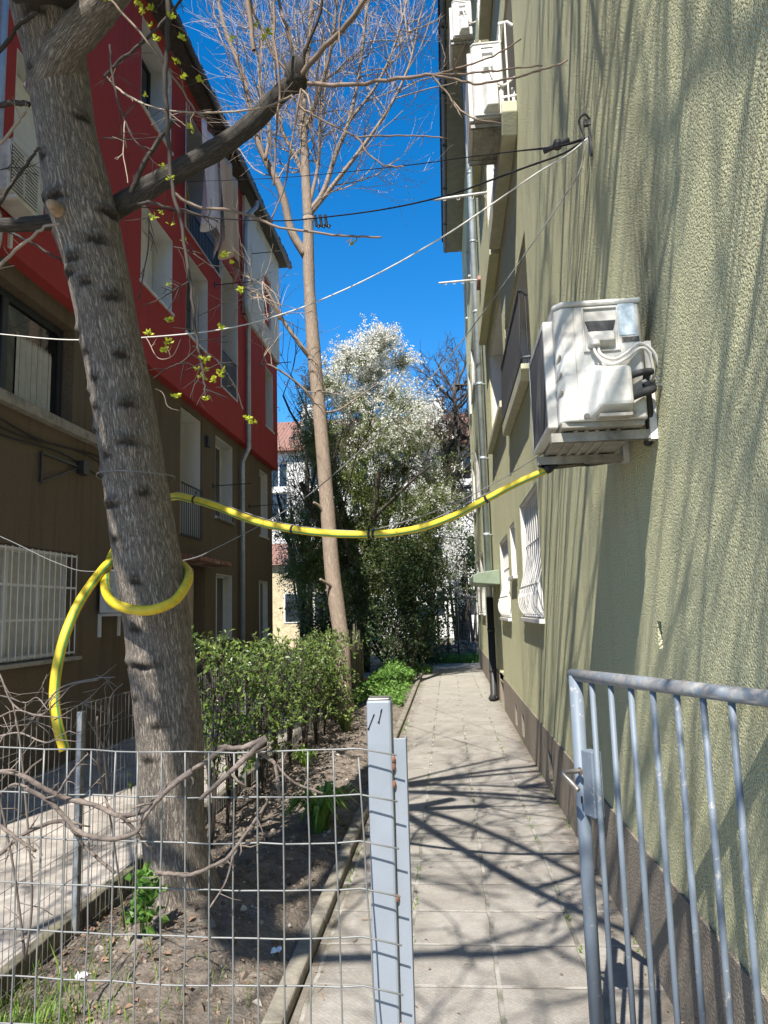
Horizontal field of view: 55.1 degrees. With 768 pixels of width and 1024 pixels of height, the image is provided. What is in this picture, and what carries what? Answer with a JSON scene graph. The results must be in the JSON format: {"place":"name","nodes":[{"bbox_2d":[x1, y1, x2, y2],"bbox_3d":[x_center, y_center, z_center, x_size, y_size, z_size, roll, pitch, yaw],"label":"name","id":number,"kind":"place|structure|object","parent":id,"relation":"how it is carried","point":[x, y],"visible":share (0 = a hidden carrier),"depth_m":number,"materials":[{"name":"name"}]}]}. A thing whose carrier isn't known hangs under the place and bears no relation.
{"place":"outdoors","nodes":[
{"label":"outdoors","id":0,"kind":"place"},
{"bbox_2d":[0,878,264,1023],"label":"grass","id":1,"kind":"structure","parent":0,"point":[15,1012],"depth_m":2.97,"materials":[{"name":"green plant"}]},
{"bbox_2d":[0,673,371,967],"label":"yard","id":2,"kind":"structure","parent":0,"point":[126,805],"depth_m":5.42,"materials":[{"name":"concrete"}]},
{"bbox_2d":[237,746,280,768],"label":"leafy plant","id":3,"kind":"object","parent":2,"relation":"on","point":[249,764],"visible":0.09,"depth_m":7.44,"materials":[{"name":"green plant"}]},
{"bbox_2d":[279,563,376,642],"bbox_3d":[-1.434,2.787,19.186,2.335,2.946,2.030,-9,-10,42],"label":"evergreen shrub","id":4,"kind":"object","parent":2,"relation":"on","point":[323,605],"visible":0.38,"depth_m":19.09,"materials":[{"name":"green plant"}]},
{"bbox_2d":[0,665,419,1023],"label":"garden soil","id":5,"kind":"structure","parent":0,"point":[268,928],"depth_m":3.56,"materials":[{"name":"brown soil"}]},
{"bbox_2d":[0,664,123,960],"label":"bare shrub","id":6,"kind":"object","parent":5,"relation":"on","point":[31,905],"visible":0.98,"depth_m":2.68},
{"bbox_2d":[75,971,90,978],"bbox_3d":[-1.310,2.006,3.194,0.056,0.020,0.046,-2,-8,5],"label":"paper scrap","id":7,"kind":"object","parent":5,"relation":"on","point":[82,973],"visible":0.71,"depth_m":3.19,"materials":[{"name":"white paper"}]},
{"bbox_2d":[124,860,169,935],"bbox_3d":[-1.105,1.840,3.403,0.209,0.470,0.160,-2,-8,5],"label":"sapling","id":8,"kind":"object","parent":5,"relation":"on","point":[150,895],"visible":0.89,"depth_m":3.39,"materials":[{"name":"green plant"}]},
{"bbox_2d":[0,620,363,1003],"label":"fence","id":9,"kind":"object","parent":5,"relation":"on","point":[80,785],"visible":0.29,"depth_m":3.78,"materials":[{"name":"metal"}]},
{"bbox_2d":[1,732,366,1023],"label":"leaf litter","id":10,"kind":"object","parent":5,"relation":"on","point":[105,960],"visible":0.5,"depth_m":3.42,"materials":[{"name":"brown plant"}]},
{"bbox_2d":[0,746,403,1023],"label":"fence","id":11,"kind":"object","parent":5,"relation":"on","point":[183,985],"visible":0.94,"depth_m":1.42,"materials":[{"name":"metal"}]},
{"bbox_2d":[0,716,322,928],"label":"dry vine","id":12,"kind":"object","parent":11,"relation":"attached to","point":[256,745],"visible":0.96,"depth_m":1.45,"materials":[{"name":"brown plant"}]},
{"bbox_2d":[128,625,377,846],"bbox_3d":[-0.984,1.960,8.100,1.403,1.548,6.697,-2,-8,5],"label":"hedge","id":13,"kind":"object","parent":5,"relation":"on","point":[315,674],"visible":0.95,"depth_m":6.43,"materials":[{"name":"green plant"}]},
{"bbox_2d":[271,946,281,952],"bbox_3d":[-0.497,2.019,3.401,0.048,0.023,0.039,-2,-8,5],"label":"paper scrap","id":14,"kind":"object","parent":5,"relation":"on","point":[278,949],"visible":1,"depth_m":3.40,"materials":[{"name":"white paper"}]},
{"bbox_2d":[288,743,320,766],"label":"leafy plant","id":15,"kind":"object","parent":5,"relation":"on","point":[302,755],"visible":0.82,"depth_m":7.39,"materials":[{"name":"green plant"}]},
{"bbox_2d":[172,0,465,714],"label":"slender tree","id":16,"kind":"object","parent":5,"relation":"on","point":[325,506],"visible":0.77,"depth_m":12.72,"materials":[{"name":"beige plant"}]},
{"bbox_2d":[271,781,368,833],"bbox_3d":[-0.433,2.150,5.350,0.744,0.330,0.667,-2,-8,5],"label":"leafy plant","id":17,"kind":"object","parent":5,"relation":"on","point":[320,809],"visible":0.84,"depth_m":5.26,"materials":[{"name":"green plant"}]},
{"bbox_2d":[321,705,361,731],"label":"leafy plant","id":18,"kind":"object","parent":5,"relation":"on","point":[345,719],"visible":0.98,"depth_m":9.45,"materials":[{"name":"green plant"}]},
{"bbox_2d":[352,651,434,706],"bbox_3d":[0.345,3.631,16.465,1.460,0.632,8.740,-2,-8,5],"label":"ground cover","id":19,"kind":"object","parent":5,"relation":"on","point":[390,678],"visible":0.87,"depth_m":14.29,"materials":[{"name":"green plant"}]},
{"bbox_2d":[272,543,354,648],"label":"yellow house","id":20,"kind":"structure","parent":0,"point":[284,624],"depth_m":34.21,"materials":[{"name":"beige paint"}]},
{"bbox_2d":[284,592,298,622],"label":"window","id":21,"kind":"structure","parent":20,"relation":"in","point":[286,617],"depth_m":34.12,"materials":[{"name":"grey glass"}]},
{"bbox_2d":[313,593,330,621],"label":"window","id":22,"kind":"structure","parent":20,"relation":"in","point":[315,593],"depth_m":34.05,"materials":[{"name":"grey glass"}]},
{"bbox_2d":[172,0,468,421],"label":"sky","id":23,"kind":"structure","parent":0,"point":[410,294],"materials":[{"name":"blue"}]},
{"bbox_2d":[273,639,453,674],"bbox_3d":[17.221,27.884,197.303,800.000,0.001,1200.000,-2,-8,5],"label":"ground","id":24,"kind":"structure","parent":0,"point":[375,665],"depth_m":24.47,"materials":[{"name":"brown soil"}]},
{"bbox_2d":[0,0,291,788],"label":"red building","id":25,"kind":"structure","parent":24,"relation":"on","point":[222,450],"depth_m":10.52,"materials":[{"name":"red paint"}]},
{"bbox_2d":[0,138,43,248],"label":"air conditioner","id":26,"kind":"object","parent":25,"relation":"attached to","point":[23,198],"visible":0.72,"depth_m":7.14,"materials":[{"name":"white paint"}]},
{"bbox_2d":[11,48,40,170],"bbox_3d":[-3.897,-4.235,8.178,0.325,1.092,1.210,-2,-8,5],"label":"window","id":27,"kind":"structure","parent":25,"relation":"in","point":[24,134],"depth_m":8.10,"materials":[{"name":"white glass"}]},
{"bbox_2d":[0,544,81,669],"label":"window","id":28,"kind":"structure","parent":25,"relation":"in","point":[33,587],"depth_m":7.94,"materials":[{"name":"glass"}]},
{"bbox_2d":[0,286,97,447],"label":"window","id":29,"kind":"structure","parent":25,"relation":"in","point":[30,368],"depth_m":8.23,"materials":[{"name":"grey glass"}]},
{"bbox_2d":[39,451,89,482],"bbox_3d":[-3.694,-0.462,8.523,0.090,0.419,0.982,-2,-8,5],"label":"triangular bracket","id":30,"kind":"object","parent":25,"relation":"attached to","point":[82,467],"visible":1,"depth_m":8.55,"materials":[{"name":"black metal"}]},
{"bbox_2d":[97,571,120,636],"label":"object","id":31,"kind":"object","parent":25,"relation":"attached to","point":[105,609],"visible":0.16,"depth_m":9.24,"materials":[{"name":"white paint"}]},
{"bbox_2d":[140,15,173,155],"bbox_3d":[-3.771,-6.698,11.638,0.445,1.492,1.300,-2,-8,5],"label":"window","id":32,"kind":"structure","parent":25,"relation":"in","point":[151,65],"depth_m":12.19,"materials":[{"name":"white glass"}]},
{"bbox_2d":[139,205,174,316],"bbox_3d":[-3.683,-3.870,11.366,0.445,1.272,1.320,-2,-8,5],"label":"window","id":33,"kind":"structure","parent":25,"relation":"in","point":[158,268],"depth_m":11.92,"materials":[{"name":"white glass"}]},
{"bbox_2d":[186,184,189,228],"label":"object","id":34,"kind":"object","parent":25,"relation":"on","point":[187,193],"visible":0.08,"depth_m":12.98,"materials":[{"name":"plastic"}]},
{"bbox_2d":[185,255,209,355],"bbox_3d":[-3.488,-3.681,13.171,0.365,1.472,1.230,-2,-8,5],"label":"window","id":35,"kind":"structure","parent":25,"relation":"in","point":[200,283],"depth_m":13.69,"materials":[{"name":"white glass"}]},
{"bbox_2d":[200,119,219,257],"bbox_3d":[-3.058,-5.673,13.020,0.231,2.098,1.007,-2,-8,5],"label":"hanging sheet","id":36,"kind":"object","parent":25,"relation":"hanging from","point":[211,194],"visible":0.64,"depth_m":12.85,"materials":[{"name":"white fabric"}]},
{"bbox_2d":[215,436,231,522],"bbox_3d":[-3.359,-0.612,14.878,0.325,1.642,1.230,-2,-8,5],"label":"window","id":37,"kind":"structure","parent":25,"relation":"in","point":[223,452],"depth_m":15.41,"materials":[{"name":"white glass"}]},
{"bbox_2d":[215,573,233,641],"bbox_3d":[-3.247,1.890,14.551,0.245,1.292,1.160,-2,-8,5],"label":"window","id":38,"kind":"structure","parent":25,"relation":"in","point":[223,582],"depth_m":15.01,"materials":[{"name":"white glass"}]},
{"bbox_2d":[218,157,239,287],"bbox_3d":[-2.935,-5.571,13.983,0.251,2.248,1.256,-2,-8,5],"label":"hanging sheet","id":39,"kind":"object","parent":25,"relation":"hanging from","point":[229,230],"visible":0.91,"depth_m":13.84,"materials":[{"name":"beige fabric"}]},
{"bbox_2d":[259,469,268,539],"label":"window","id":40,"kind":"structure","parent":25,"relation":"in","point":[263,477],"depth_m":18.43,"materials":[{"name":"white glass"}]},
{"bbox_2d":[259,580,268,640],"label":"window","id":41,"kind":"structure","parent":25,"relation":"in","point":[263,585],"depth_m":17.98,"materials":[{"name":"clear glass"}]},
{"bbox_2d":[265,366,274,433],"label":"window","id":42,"kind":"structure","parent":25,"relation":"in","point":[268,376],"depth_m":18.82,"materials":[{"name":"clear glass"}]},
{"bbox_2d":[141,139,584,228],"bbox_3d":[-1.242,-3.124,7.106,0.062,3.304,7.600,4,-10,-37],"label":"overhead cable","id":43,"kind":"object","parent":25,"relation":"attached to","point":[320,217],"visible":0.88,"depth_m":5.25,"materials":[{"name":"black rubber"}]},
{"bbox_2d":[185,136,588,181],"bbox_3d":[-1.206,-3.833,8.278,0.095,5.018,9.345,3,-9,-28],"label":"overhead cable","id":44,"kind":"object","parent":25,"relation":"attached to","point":[558,144],"visible":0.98,"depth_m":4.37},
{"bbox_2d":[0,711,333,1004],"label":"edge boards","id":45,"kind":"object","parent":24,"relation":"on","point":[95,911],"visible":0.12,"depth_m":3.78,"materials":[{"name":"grey concrete"}]},
{"bbox_2d":[0,0,567,914],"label":"tree","id":46,"kind":"object","parent":24,"relation":"on","point":[84,206],"visible":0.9,"depth_m":3.58,"materials":[{"name":"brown plant"}]},
{"bbox_2d":[96,470,175,480],"bbox_3d":[-1.275,-0.178,3.790,0.390,0.017,0.390,-2,-8,5],"label":"tie wire","id":47,"kind":"object","parent":46,"relation":"attached to","point":[135,471],"visible":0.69,"depth_m":3.64,"materials":[{"name":"black metal"}]},
{"bbox_2d":[49,453,610,752],"bbox_3d":[-0.208,0.452,3.732,2.761,1.342,0.714,-2,-8,5],"label":"yellow hose","id":48,"kind":"object","parent":46,"relation":"attached to","point":[101,573],"visible":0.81,"depth_m":3.61,"materials":[{"name":"yellow plastic"}]},
{"bbox_2d":[272,376,317,619],"bbox_3d":[-3.041,0.014,28.538,2.724,11.000,2.670,-2,-8,5],"label":"conifer","id":49,"kind":"object","parent":24,"relation":"on","point":[302,392],"visible":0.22,"depth_m":28.91,"materials":[{"name":"green plant"}]},
{"bbox_2d":[276,511,325,623],"bbox_3d":[-2.525,2.309,24.423,2.208,5.337,1.703,-2,-8,5],"label":"flowering shrub","id":50,"kind":"object","parent":24,"relation":"on","point":[295,584],"visible":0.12,"depth_m":24.25,"materials":[{"name":"white plant"}]},
{"bbox_2d":[293,602,382,672],"bbox_3d":[-1.056,3.034,16.904,2.063,2.040,2.009,-2,-8,5],"label":"evergreen shrub","id":51,"kind":"object","parent":24,"relation":"on","point":[363,629],"visible":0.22,"depth_m":16.84,"materials":[{"name":"green plant"}]},
{"bbox_2d":[262,663,425,1023],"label":"kerb","id":52,"kind":"structure","parent":24,"relation":"on","point":[297,970],"depth_m":3.76,"materials":[{"name":"concrete"}]},
{"bbox_2d":[272,371,451,638],"bbox_3d":[-1.450,0.396,22.767,7.768,8.627,7.810,-2,-8,5],"label":"dark tree","id":53,"kind":"object","parent":24,"relation":"on","point":[283,514],"visible":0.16,"depth_m":22.50,"materials":[{"name":"green plant"}]},
{"bbox_2d":[272,286,472,671],"bbox_3d":[-0.784,-0.897,20.200,7.085,10.466,6.886,-2,-8,5],"label":"blossom tree","id":54,"kind":"object","parent":24,"relation":"on","point":[370,363],"visible":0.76,"depth_m":20.25,"materials":[{"name":"white plant"}]},
{"bbox_2d":[310,537,459,662],"bbox_3d":[0.009,2.875,23.545,4.820,4.222,1.806,-2,-8,5],"label":"evergreen shrub","id":55,"kind":"object","parent":24,"relation":"on","point":[381,647],"visible":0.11,"depth_m":23.27,"materials":[{"name":"green plant"}]},
{"bbox_2d":[367,695,415,1023],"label":"gate post","id":56,"kind":"object","parent":24,"relation":"on","point":[393,965],"visible":0.95,"depth_m":1.43,"materials":[{"name":"grey metal"}]},
{"bbox_2d":[348,525,460,672],"bbox_3d":[0.540,2.238,18.794,2.808,3.952,2.257,-2,-8,5],"label":"evergreen shrub","id":57,"kind":"object","parent":24,"relation":"on","point":[415,585],"visible":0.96,"depth_m":18.59,"materials":[{"name":"green plant"}]},
{"bbox_2d":[395,617,457,665],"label":"evergreen shrub","id":58,"kind":"object","parent":24,"relation":"on","point":[431,658],"visible":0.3,"depth_m":21.72,"materials":[{"name":"green plant"}]},
{"bbox_2d":[379,331,475,643],"bbox_3d":[2.571,-0.987,27.707,6.364,12.469,6.539,-2,-8,5],"label":"bare tree","id":59,"kind":"object","parent":24,"relation":"on","point":[448,452],"visible":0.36,"depth_m":27.13,"materials":[{"name":"brown plant"}]},
{"bbox_2d":[406,640,478,655],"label":"rubble wall","id":60,"kind":"structure","parent":24,"relation":"on","point":[466,650],"depth_m":23.99,"materials":[{"name":"stone"}]},
{"bbox_2d":[414,596,478,655],"bbox_3d":[2.219,3.737,23.510,2.901,2.084,0.070,-2,-8,5],"label":"pipe frame","id":61,"kind":"object","parent":24,"relation":"on","point":[458,628],"visible":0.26,"depth_m":23.48,"materials":[{"name":"metal"}]},
{"bbox_2d":[428,651,478,663],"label":"weeds","id":62,"kind":"object","parent":24,"relation":"on","point":[468,658],"visible":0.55,"depth_m":22.34,"materials":[{"name":"green plant"}]},
{"bbox_2d":[437,505,470,640],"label":"flowering shrub","id":63,"kind":"object","parent":24,"relation":"on","point":[456,542],"visible":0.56,"depth_m":25.77,"materials":[{"name":"white plant"}]},
{"bbox_2d":[457,520,478,643],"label":"evergreen shrub","id":64,"kind":"object","parent":24,"relation":"on","point":[470,563],"visible":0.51,"depth_m":26.01,"materials":[{"name":"green plant"}]},
{"bbox_2d":[434,0,767,1023],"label":"stucco building","id":65,"kind":"structure","parent":24,"relation":"on","point":[648,560],"depth_m":3.12,"materials":[{"name":"paint"}]},
{"bbox_2d":[449,0,475,72],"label":"air conditioner","id":66,"kind":"object","parent":65,"relation":"attached to","point":[460,23],"visible":0.9,"depth_m":10.99,"materials":[{"name":"white paint"}]},
{"bbox_2d":[464,275,467,334],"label":"window","id":67,"kind":"structure","parent":65,"relation":"in","point":[465,275],"depth_m":21.60,"materials":[{"name":"white glass"}]},
{"bbox_2d":[466,229,469,304],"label":"window","id":68,"kind":"structure","parent":65,"relation":"in","point":[467,249],"depth_m":19.32,"materials":[{"name":"white glass"}]},
{"bbox_2d":[468,364,471,424],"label":"window","id":69,"kind":"structure","parent":65,"relation":"in","point":[469,364],"depth_m":21.23,"materials":[{"name":"white glass"}]},
{"bbox_2d":[471,330,474,403],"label":"window","id":70,"kind":"structure","parent":65,"relation":"in","point":[472,348],"depth_m":19.07,"materials":[{"name":"white glass"}]},
{"bbox_2d":[473,462,475,517],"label":"window","id":71,"kind":"structure","parent":65,"relation":"in","point":[474,514],"depth_m":20.91,"materials":[{"name":"white glass"}]},
{"bbox_2d":[475,439,479,499],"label":"window","id":72,"kind":"structure","parent":65,"relation":"in","point":[476,451],"depth_m":18.72,"materials":[{"name":"white glass"}]},
{"bbox_2d":[477,561,480,614],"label":"window","id":73,"kind":"structure","parent":65,"relation":"in","point":[477,561],"depth_m":20.50,"materials":[{"name":"white glass"}]},
{"bbox_2d":[480,553,485,614],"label":"window","id":74,"kind":"structure","parent":65,"relation":"in","point":[481,557],"depth_m":18.32,"materials":[{"name":"white glass"}]},
{"bbox_2d":[465,41,514,165],"bbox_3d":[1.082,-4.142,7.499,0.462,0.842,0.860,-2,-8,5],"label":"air conditioner","id":75,"kind":"object","parent":65,"relation":"attached to","point":[483,102],"visible":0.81,"depth_m":7.20,"materials":[{"name":"white paint"}]},
{"bbox_2d":[498,535,511,620],"bbox_3d":[1.854,0.981,10.770,0.306,1.195,1.630,-2,-8,5],"label":"window","id":76,"kind":"structure","parent":65,"relation":"in","point":[504,604],"depth_m":11.07,"materials":[{"name":"white glass"}]},
{"bbox_2d":[508,522,516,580],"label":"window","id":77,"kind":"structure","parent":65,"relation":"in","point":[512,528],"depth_m":9.63,"materials":[{"name":"white glass"}]},
{"bbox_2d":[518,482,544,623],"bbox_3d":[1.561,0.461,7.432,0.306,1.285,1.710,-2,-8,5],"label":"window","id":78,"kind":"structure","parent":65,"relation":"in","point":[532,590],"depth_m":7.87,"materials":[{"name":"white glass"}]},
{"bbox_2d":[578,113,592,155],"bbox_3d":[1.062,-1.986,3.876,0.070,0.236,0.028,-2,-8,5],"label":"cable hook","id":79,"kind":"object","parent":65,"relation":"attached to","point":[587,122],"visible":1,"depth_m":3.87,"materials":[{"name":"black paint"}]},
{"bbox_2d":[0,137,587,340],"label":"overhead cable","id":80,"kind":"object","parent":79,"relation":"attached to","point":[581,143],"visible":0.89,"depth_m":4.33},
{"bbox_2d":[0,139,587,571],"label":"overhead cable","id":81,"kind":"object","parent":79,"relation":"attached to","point":[392,417],"visible":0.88,"depth_m":4.21,"materials":[{"name":"black rubber"}]},
{"bbox_2d":[529,297,662,465],"bbox_3d":[0.886,-0.524,3.137,0.440,0.568,0.680,-2,-8,5],"label":"air conditioner","id":82,"kind":"object","parent":65,"relation":"attached to","point":[593,385],"visible":0.99,"depth_m":2.90,"materials":[{"name":"metal"}]},
{"bbox_2d":[560,669,767,1023],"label":"steel gate","id":83,"kind":"structure","parent":65,"relation":"attached to","point":[587,784],"depth_m":2.30,"materials":[{"name":"grey metal"}]},
{"bbox_2d":[272,398,477,640],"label":"white building","id":84,"kind":"structure","parent":0,"point":[285,433],"depth_m":43.10,"materials":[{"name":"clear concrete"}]},
{"bbox_2d":[272,493,287,517],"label":"window","id":85,"kind":"structure","parent":84,"relation":"in","point":[274,496],"depth_m":43.31,"materials":[{"name":"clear glass"}]},
{"bbox_2d":[272,463,287,487],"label":"window","id":86,"kind":"structure","parent":84,"relation":"in","point":[280,479],"depth_m":43.50,"materials":[{"name":"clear glass"}]},
{"bbox_2d":[351,497,362,513],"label":"window","id":87,"kind":"structure","parent":84,"relation":"in","point":[354,497],"depth_m":42.86,"materials":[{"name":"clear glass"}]},
{"bbox_2d":[422,456,438,479],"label":"window","id":88,"kind":"structure","parent":84,"relation":"in","point":[424,456],"depth_m":42.84,"materials":[{"name":"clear glass"}]},
{"bbox_2d":[431,591,445,616],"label":"window","id":89,"kind":"structure","parent":84,"relation":"in","point":[443,613],"depth_m":41.73,"materials":[{"name":"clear glass"}]},
{"bbox_2d":[455,485,472,506],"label":"window","id":90,"kind":"structure","parent":84,"relation":"in","point":[469,486],"depth_m":42.42,"materials":[{"name":"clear glass"}]},
{"bbox_2d":[461,454,471,479],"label":"window","id":91,"kind":"structure","parent":84,"relation":"in","point":[468,454],"depth_m":42.64,"materials":[{"name":"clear glass"}]},
{"bbox_2d":[469,590,477,615],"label":"window","id":92,"kind":"structure","parent":84,"relation":"in","point":[473,605],"depth_m":41.55,"materials":[{"name":"clear glass"}]},
{"bbox_2d":[289,662,682,1023],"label":"path","id":93,"kind":"structure","parent":0,"point":[477,910],"depth_m":4.08,"materials":[{"name":"concrete"}]},
{"bbox_2d":[345,677,646,960],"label":"joint weeds","id":94,"kind":"object","parent":93,"relation":"on","point":[567,916],"visible":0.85,"depth_m":4.57,"materials":[{"name":"green plant"}]},
{"bbox_2d":[315,669,683,1023],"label":"windfall","id":95,"kind":"object","parent":93,"relation":"on","point":[485,835],"visible":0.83,"depth_m":4.95,"materials":[{"name":"brown plant"}]}
]}

